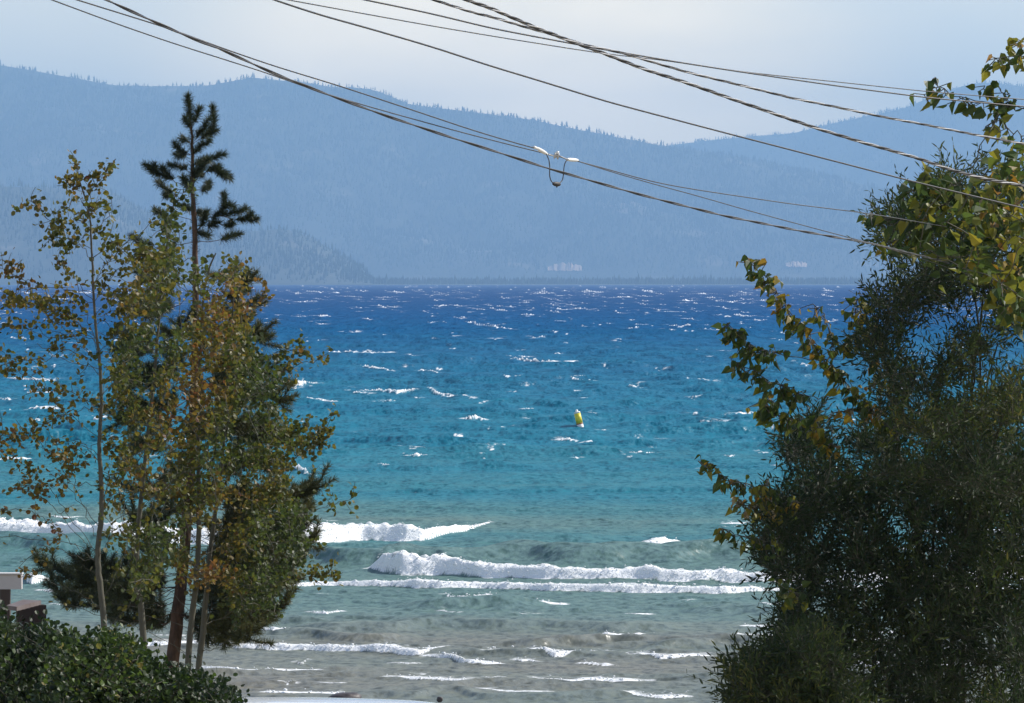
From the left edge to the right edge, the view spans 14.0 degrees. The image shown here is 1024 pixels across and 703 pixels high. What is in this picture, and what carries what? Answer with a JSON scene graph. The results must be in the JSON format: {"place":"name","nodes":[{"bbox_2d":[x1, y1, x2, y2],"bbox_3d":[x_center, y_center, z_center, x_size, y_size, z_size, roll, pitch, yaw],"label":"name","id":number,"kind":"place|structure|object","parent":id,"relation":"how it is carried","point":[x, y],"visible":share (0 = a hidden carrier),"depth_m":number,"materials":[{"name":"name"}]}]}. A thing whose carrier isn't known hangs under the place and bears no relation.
{"place":"outdoors","nodes":[
{"label":"outdoors","id":0,"kind":"place"},
{"bbox_2d":[329,692,361,697],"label":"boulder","id":1,"kind":"object","parent":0,"point":[347,695],"visible":0.59,"depth_m":59.58,"materials":[{"name":"grey stone"}]},
{"bbox_2d":[0,187,898,284],"bbox_3d":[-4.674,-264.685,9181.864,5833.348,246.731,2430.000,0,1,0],"label":"hill","id":2,"kind":"structure","parent":0,"point":[22,246],"depth_m":8291.30,"materials":[{"name":"plant"}]},
{"bbox_2d":[0,179,970,284],"bbox_3d":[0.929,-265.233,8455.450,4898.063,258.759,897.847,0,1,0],"label":"forest","id":3,"kind":"object","parent":2,"relation":"on","point":[355,271],"visible":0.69,"depth_m":8392.78,"materials":[{"name":"plant"}]},
{"bbox_2d":[52,0,957,228],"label":"overhead wire","id":4,"kind":"object","parent":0,"point":[464,132],"visible":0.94,"depth_m":17.72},
{"bbox_2d":[533,146,578,187],"bbox_3d":[0.198,-0.812,18.381,0.042,0.180,0.356,1,1,31],"label":"wire splice","id":5,"kind":"object","parent":4,"relation":"attached to","point":[557,156],"visible":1,"depth_m":18.36,"materials":[{"name":"white"}]},
{"bbox_2d":[77,0,533,147],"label":"overhead wire","id":6,"kind":"object","parent":5,"relation":"attached to","point":[311,77],"visible":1,"depth_m":16.80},
{"bbox_2d":[105,0,992,279],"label":"overhead wire","id":7,"kind":"object","parent":5,"relation":"attached to","point":[392,117],"visible":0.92,"depth_m":17.77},
{"bbox_2d":[577,161,972,275],"bbox_3d":[2.767,-0.547,25.197,0.756,0.828,14.219,0,1,17],"label":"overhead wire","id":8,"kind":"object","parent":5,"relation":"attached to","point":[749,210],"visible":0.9,"depth_m":19.62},
{"bbox_2d":[0,66,1020,281],"bbox_3d":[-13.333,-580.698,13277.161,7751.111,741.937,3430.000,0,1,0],"label":"hill","id":9,"kind":"structure","parent":0,"point":[314,228],"depth_m":12526.46,"materials":[{"name":"soil"}]},
{"bbox_2d":[0,60,1021,279],"bbox_3d":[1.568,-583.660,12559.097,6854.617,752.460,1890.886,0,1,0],"label":"forest","id":10,"kind":"object","parent":9,"relation":"on","point":[825,225],"visible":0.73,"depth_m":12636.19,"materials":[{"name":"blue plant"}]},
{"bbox_2d":[0,284,1023,702],"bbox_3d":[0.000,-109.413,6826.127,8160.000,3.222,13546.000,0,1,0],"label":"water","id":11,"kind":"structure","parent":0,"point":[456,406],"depth_m":128.88,"materials":[{"name":"blue liquid"}]},
{"bbox_2d":[0,516,1019,696],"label":"foam","id":12,"kind":"object","parent":11,"relation":"on","point":[285,689],"visible":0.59,"depth_m":82.05,"materials":[{"name":"white"}]},
{"bbox_2d":[574,410,583,426],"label":"buoy","id":13,"kind":"object","parent":11,"relation":"on","point":[578,418],"visible":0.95,"depth_m":171.46,"materials":[{"name":"yellow plastic"}]},
{"bbox_2d":[0,0,1023,145],"label":"sky","id":14,"kind":"structure","parent":0,"point":[905,44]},
{"bbox_2d":[548,262,581,270],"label":"cut bank","id":15,"kind":"structure","parent":0,"point":[561,266],"depth_m":11699.76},
{"bbox_2d":[273,0,1023,208],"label":"overhead wire","id":16,"kind":"object","parent":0,"point":[631,107],"visible":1,"depth_m":18.91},
{"bbox_2d":[288,0,1023,99],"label":"overhead wire","id":17,"kind":"object","parent":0,"point":[629,56],"visible":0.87,"depth_m":19.00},
{"bbox_2d":[364,0,1023,106],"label":"overhead wire","id":18,"kind":"object","parent":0,"point":[684,62],"visible":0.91,"depth_m":19.59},
{"bbox_2d":[432,0,1023,144],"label":"overhead wire","id":19,"kind":"object","parent":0,"point":[689,72],"visible":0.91,"depth_m":19.57,"materials":[{"name":"metal"}]},
{"bbox_2d":[463,0,1023,186],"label":"overhead wire","id":20,"kind":"object","parent":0,"point":[720,94],"visible":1,"depth_m":19.32,"materials":[{"name":"metal"}]},
{"bbox_2d":[785,261,806,266],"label":"cut bank","id":21,"kind":"structure","parent":0,"point":[798,264],"depth_m":11719.87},
{"bbox_2d":[669,83,1023,204],"bbox_3d":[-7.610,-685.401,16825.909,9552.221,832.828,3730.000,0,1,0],"label":"hill","id":22,"kind":"structure","parent":0,"point":[890,140],"depth_m":16721.58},
{"bbox_2d":[671,80,1023,185],"bbox_3d":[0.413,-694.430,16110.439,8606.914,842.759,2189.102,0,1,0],"label":"forest","id":23,"kind":"object","parent":22,"relation":"on","point":[820,125],"visible":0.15,"depth_m":16778.69,"materials":[{"name":"blue plant"}]},
{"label":"ground","id":24,"kind":"structure","parent":0,"visible":0},
{"bbox_2d":[0,572,23,619],"bbox_3d":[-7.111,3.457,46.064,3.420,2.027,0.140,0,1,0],"label":"building","id":25,"kind":"structure","parent":24,"relation":"on","point":[9,581],"depth_m":46.00,"materials":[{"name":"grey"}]},
{"bbox_2d":[7,600,45,653],"bbox_3d":[-4.528,2.889,33.878,1.800,1.741,1.600,0,1,0],"label":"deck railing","id":26,"kind":"object","parent":24,"relation":"on","point":[26,609],"visible":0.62,"depth_m":33.47,"materials":[{"name":"brown wood"}]},
{"bbox_2d":[0,600,92,702],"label":"shrub","id":27,"kind":"object","parent":24,"relation":"on","point":[21,662],"visible":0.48,"depth_m":18.47,"materials":[{"name":"green plant"}]},
{"bbox_2d":[0,149,187,627],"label":"aspen tree","id":28,"kind":"object","parent":24,"relation":"on","point":[41,303],"visible":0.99,"depth_m":36.02,"materials":[{"name":"green plant"}]},
{"bbox_2d":[48,179,218,654],"bbox_3d":[-3.364,1.162,37.492,1.521,5.408,4.993,0,1,0],"label":"aspen tree","id":29,"kind":"object","parent":24,"relation":"on","point":[156,263],"visible":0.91,"depth_m":36.68,"materials":[{"name":"green plant"}]},
{"bbox_2d":[22,620,249,702],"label":"shrub","id":30,"kind":"object","parent":24,"relation":"on","point":[105,664],"visible":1,"depth_m":12.99,"materials":[{"name":"green plant"}]},
{"bbox_2d":[29,90,338,671],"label":"pine tree","id":31,"kind":"object","parent":24,"relation":"on","point":[84,584],"visible":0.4,"depth_m":40.41,"materials":[{"name":"green plant"}]},
{"bbox_2d":[146,251,257,670],"bbox_3d":[-2.892,1.490,38.310,1.210,4.838,4.455,0,1,0],"label":"aspen tree","id":32,"kind":"object","parent":24,"relation":"on","point":[209,347],"visible":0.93,"depth_m":37.63,"materials":[{"name":"green plant"}]},
{"bbox_2d":[105,270,359,674],"bbox_3d":[-2.573,1.563,38.575,2.321,4.744,3.772,0,1,-21],"label":"aspen tree","id":33,"kind":"object","parent":24,"relation":"on","point":[257,529],"visible":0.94,"depth_m":38.34,"materials":[{"name":"green plant"}]},
{"bbox_2d":[237,697,433,702],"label":"parked car","id":34,"kind":"object","parent":24,"relation":"on","point":[300,700],"visible":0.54,"depth_m":14.86,"materials":[{"name":"white paint"}]},
{"bbox_2d":[683,605,890,702],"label":"willow","id":35,"kind":"object","parent":24,"relation":"on","point":[748,679],"visible":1,"depth_m":26.55,"materials":[{"name":"green plant"}]},
{"bbox_2d":[694,254,936,702],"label":"cottonwood","id":36,"kind":"object","parent":24,"relation":"on","point":[765,414],"visible":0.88,"depth_m":28.48,"materials":[{"name":"green plant"}]},
{"bbox_2d":[712,388,1023,702],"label":"willow","id":37,"kind":"object","parent":24,"relation":"on","point":[979,606],"visible":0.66,"depth_m":29.08,"materials":[{"name":"green plant"}]},
{"bbox_2d":[826,136,1023,701],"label":"willow","id":38,"kind":"object","parent":24,"relation":"on","point":[1008,408],"visible":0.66,"depth_m":27.03,"materials":[{"name":"green plant"}]},
{"bbox_2d":[857,37,1023,340],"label":"cottonwood","id":39,"kind":"object","parent":24,"relation":"on","point":[1011,280],"visible":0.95,"depth_m":24.86,"materials":[{"name":"green plant"}]}
]}

